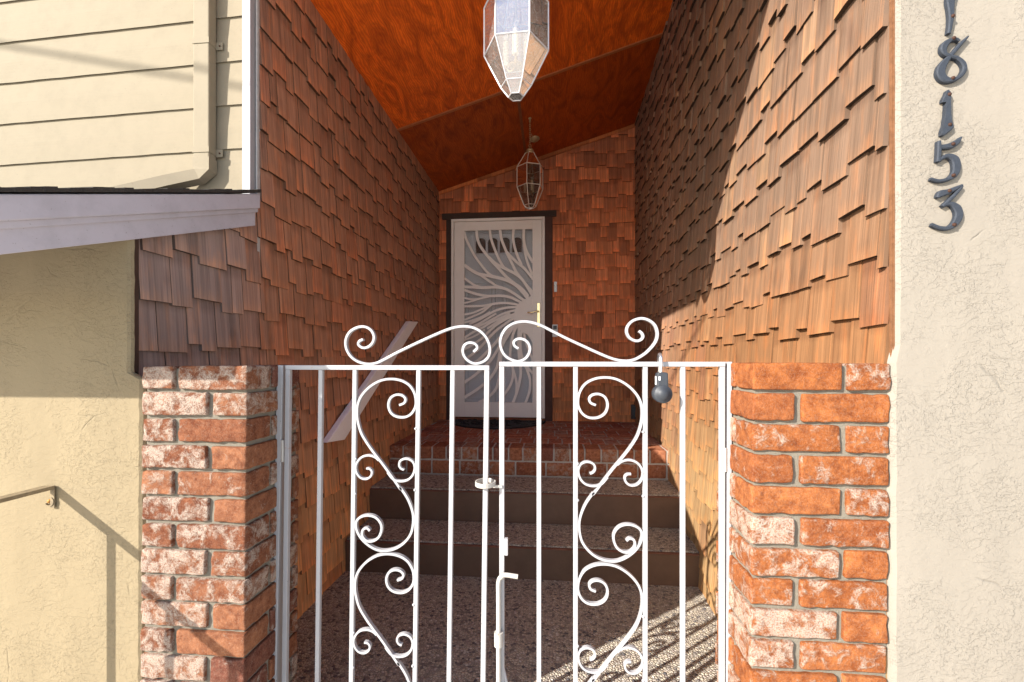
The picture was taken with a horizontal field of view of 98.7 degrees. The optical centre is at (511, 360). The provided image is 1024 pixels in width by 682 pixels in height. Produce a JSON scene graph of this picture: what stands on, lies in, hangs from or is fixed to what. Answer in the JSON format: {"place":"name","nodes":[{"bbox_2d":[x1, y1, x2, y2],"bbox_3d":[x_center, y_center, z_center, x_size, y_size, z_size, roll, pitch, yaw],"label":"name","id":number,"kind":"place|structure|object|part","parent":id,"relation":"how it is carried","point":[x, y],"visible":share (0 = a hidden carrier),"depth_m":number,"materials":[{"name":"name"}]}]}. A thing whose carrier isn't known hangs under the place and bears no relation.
{"place":"outdoors","nodes":[
{"label":"outdoors","id":0,"kind":"place"},
{"bbox_2d":[294,571,717,681],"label":"path","id":1,"kind":"structure","parent":0,"point":[605,627],"depth_m":1.91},
{"bbox_2d":[140,364,299,681],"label":"brick pillar","id":2,"kind":"structure","parent":1,"relation":"on","point":[209,526],"depth_m":1.11,"materials":[{"name":"brick"}]},
{"bbox_2d":[272,365,284,681],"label":"gate post","id":3,"kind":"object","parent":2,"relation":"attached to","point":[279,486],"visible":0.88,"depth_m":1.22,"materials":[{"name":"white metal"}]},
{"bbox_2d":[282,325,491,681],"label":"iron gate","id":4,"kind":"structure","parent":3,"relation":"attached to","point":[364,539],"depth_m":1.19,"materials":[{"name":"white metal"}]},
{"bbox_2d":[345,474,699,586],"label":"steps","id":5,"kind":"structure","parent":1,"relation":"on","point":[612,504],"depth_m":2.60,"materials":[{"name":"brown paint"}]},
{"bbox_2d":[715,362,890,681],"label":"brick pillar","id":6,"kind":"structure","parent":1,"relation":"on","point":[809,528],"depth_m":0.98,"materials":[{"name":"orange brick"}]},
{"bbox_2d":[724,362,731,681],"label":"gate post","id":7,"kind":"object","parent":6,"relation":"attached to","point":[728,443],"visible":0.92,"depth_m":1.11,"materials":[{"name":"white metal"}]},
{"bbox_2d":[475,317,724,681],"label":"iron gate","id":8,"kind":"structure","parent":7,"relation":"attached to","point":[499,643],"depth_m":1.14,"materials":[{"name":"white metal"}]},
{"bbox_2d":[651,353,672,402],"bbox_3d":[0.380,0.043,1.125,0.046,0.128,0.062,0,0,5],"label":"key lockbox","id":9,"kind":"object","parent":8,"relation":"hanging from","point":[661,392],"visible":0.98,"depth_m":1.10,"materials":[{"name":"metal"}]},
{"label":"ground","id":10,"kind":"structure","parent":0,"visible":0},
{"bbox_2d":[0,239,146,681],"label":"stucco wall","id":11,"kind":"structure","parent":10,"relation":"on","point":[72,415],"depth_m":1.21,"materials":[{"name":"beige paint"}]},
{"bbox_2d":[0,485,55,507],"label":"iron handrail","id":12,"kind":"object","parent":11,"relation":"attached to","point":[25,493],"visible":1,"depth_m":1.17,"materials":[{"name":"metal"}]},
{"bbox_2d":[0,186,261,254],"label":"roof","id":13,"kind":"structure","parent":11,"relation":"on","point":[34,218],"depth_m":1.12,"materials":[{"name":"white paint"}]},
{"bbox_2d":[134,0,439,619],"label":"shingle wall","id":14,"kind":"structure","parent":10,"relation":"on","point":[327,252],"depth_m":2.17,"materials":[{"name":"brown wood"}]},
{"bbox_2d":[0,0,255,193],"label":"siding wall","id":15,"kind":"structure","parent":14,"relation":"attached to","point":[96,93],"depth_m":1.82,"materials":[{"name":"beige paint"}]},
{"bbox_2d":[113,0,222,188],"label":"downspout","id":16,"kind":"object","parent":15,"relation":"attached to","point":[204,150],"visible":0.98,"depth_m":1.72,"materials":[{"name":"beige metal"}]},
{"bbox_2d":[324,321,417,442],"bbox_3d":[-0.868,0.050,2.935,0.036,0.752,1.488,0,0,5],"label":"wooden board","id":17,"kind":"object","parent":14,"relation":"attached to","point":[341,428],"visible":0.72,"depth_m":2.69,"materials":[{"name":"white paint"}]},
{"bbox_2d":[389,420,668,479],"bbox_3d":[0.172,0.706,3.748,1.977,0.207,1.409,0,0,5],"label":"brick landing","id":18,"kind":"object","parent":10,"relation":"on","point":[602,446],"visible":0.77,"depth_m":3.11,"materials":[{"name":"red brick"}]},
{"bbox_2d":[455,419,545,429],"bbox_3d":[-0.153,0.598,4.168,0.936,0.026,0.579,0,0,5],"label":"door mat","id":19,"kind":"object","parent":18,"relation":"on","point":[493,424],"depth_m":4.11,"materials":[{"name":"black rubber"}]},
{"bbox_2d":[439,124,635,421],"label":"shingle wall","id":20,"kind":"structure","parent":10,"relation":"on","point":[588,194],"depth_m":4.39,"materials":[{"name":"brown wood"}]},
{"bbox_2d":[465,230,532,417],"bbox_3d":[-0.135,-0.421,4.566,1.006,2.076,0.061,0,0,5],"label":"front door","id":21,"kind":"structure","parent":20,"relation":"attached to","point":[475,382],"depth_m":4.55,"materials":[{"name":"grey paint"}]},
{"bbox_2d":[465,230,532,417],"bbox_3d":[-0.134,-0.421,4.572,1.006,2.076,0.050,0,0,5],"label":"door leaf","id":22,"kind":"structure","parent":21,"relation":"in","point":[475,382],"depth_m":4.55,"materials":[{"name":"grey paint"}]},
{"bbox_3d":[-0.135,-1.193,4.546,0.476,0.153,0.002,0,0,5],"label":"window glass","id":23,"kind":"part","parent":21,"relation":"part of","materials":[{"name":"black glass"}]},
{"bbox_3d":[-0.136,-1.205,4.543,0.564,0.218,0.014,0,0,5],"label":"window frame","id":24,"kind":"part","parent":21,"relation":"part of","materials":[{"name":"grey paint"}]},
{"bbox_2d":[442,210,556,420],"bbox_3d":[-0.133,-0.434,4.479,1.166,2.145,0.105,0,0,5],"label":"door trim","id":25,"kind":"structure","parent":20,"relation":"attached to","point":[549,215],"depth_m":4.41,"materials":[{"name":"brown wood"}]},
{"bbox_2d":[451,216,544,417],"bbox_3d":[-0.146,-0.432,4.441,0.950,2.018,0.102,0,0,5],"label":"security door","id":26,"kind":"structure","parent":25,"relation":"attached to","point":[531,307],"depth_m":4.45,"materials":[{"name":"beige paint"}]},
{"bbox_2d":[552,324,557,336],"bbox_3d":[0.430,-0.301,4.401,0.054,0.124,0.024,0,0,5],"label":"doorbell","id":27,"kind":"object","parent":20,"relation":"attached to","point":[554,327],"visible":0.74,"depth_m":4.39,"materials":[{"name":"white plastic"}]},
{"bbox_2d":[554,282,556,291],"bbox_3d":[0.435,-0.741,4.406,0.032,0.104,0.014,0,0,5],"label":"old doorbell","id":28,"kind":"object","parent":20,"relation":"attached to","point":[555,286],"visible":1,"depth_m":4.41,"materials":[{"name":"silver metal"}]},
{"bbox_2d":[634,0,894,679],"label":"shingle wall","id":29,"kind":"structure","parent":10,"relation":"on","point":[764,190],"depth_m":1.62,"materials":[{"name":"brown wood"}]},
{"bbox_2d":[631,405,635,418],"bbox_3d":[1.199,0.502,4.321,0.060,0.140,0.042,0,0,5],"label":"outlet box","id":30,"kind":"object","parent":29,"relation":"attached to","point":[633,408],"visible":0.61,"depth_m":4.30,"materials":[{"name":"grey plastic"}]},
{"bbox_2d":[886,0,1023,681],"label":"stucco wall","id":31,"kind":"structure","parent":10,"relation":"on","point":[955,549],"depth_m":0.95,"materials":[{"name":"white paint"}]},
{"bbox_2d":[311,0,672,190],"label":"porch roof","id":32,"kind":"structure","parent":31,"relation":"attached to","point":[456,114],"depth_m":3.09,"materials":[{"name":"brown wood"}]},
{"bbox_2d":[483,0,548,101],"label":"hanging lantern","id":33,"kind":"object","parent":32,"relation":"hanging from","point":[536,46],"visible":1,"depth_m":1.50,"materials":[{"name":"clear glass"}]},
{"bbox_2d":[517,117,542,209],"bbox_3d":[0.190,-1.659,3.825,0.202,0.770,0.528,0,0,15],"label":"hanging lantern","id":34,"kind":"object","parent":32,"relation":"hanging from","point":[529,178],"visible":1,"depth_m":3.62,"materials":[{"name":"glass"}]},
{"bbox_2d":[928,136,961,183],"bbox_3d":[0.929,-0.430,0.942,0.063,0.096,0.013,0,0,5],"label":"house number","id":35,"kind":"object","parent":31,"relation":"attached to","point":[953,160],"visible":1,"depth_m":0.94,"materials":[{"name":"metal"}]},
{"bbox_2d":[928,184,963,230],"bbox_3d":[0.931,-0.328,0.942,0.064,0.098,0.013,0,0,5],"label":"house number","id":36,"kind":"object","parent":31,"relation":"attached to","point":[956,209],"visible":1,"depth_m":0.94,"materials":[{"name":"metal"}]},
{"bbox_2d":[938,90,953,136],"bbox_3d":[0.931,-0.531,0.942,0.024,0.098,0.013,0,0,5],"label":"house number","id":37,"kind":"object","parent":31,"relation":"attached to","point":[946,126],"visible":1,"depth_m":0.94,"materials":[{"name":"metal"}]},
{"bbox_2d":[944,0,954,35],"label":"house number","id":38,"kind":"object","parent":31,"relation":"attached to","point":[949,7],"visible":1,"depth_m":0.94,"materials":[{"name":"metal"}]},
{"bbox_2d":[933,36,968,84],"bbox_3d":[0.941,-0.643,0.941,0.064,0.098,0.013,0,0,5],"label":"house number","id":39,"kind":"object","parent":31,"relation":"attached to","point":[941,76],"visible":1,"depth_m":0.94,"materials":[{"name":"metal"}]}
]}

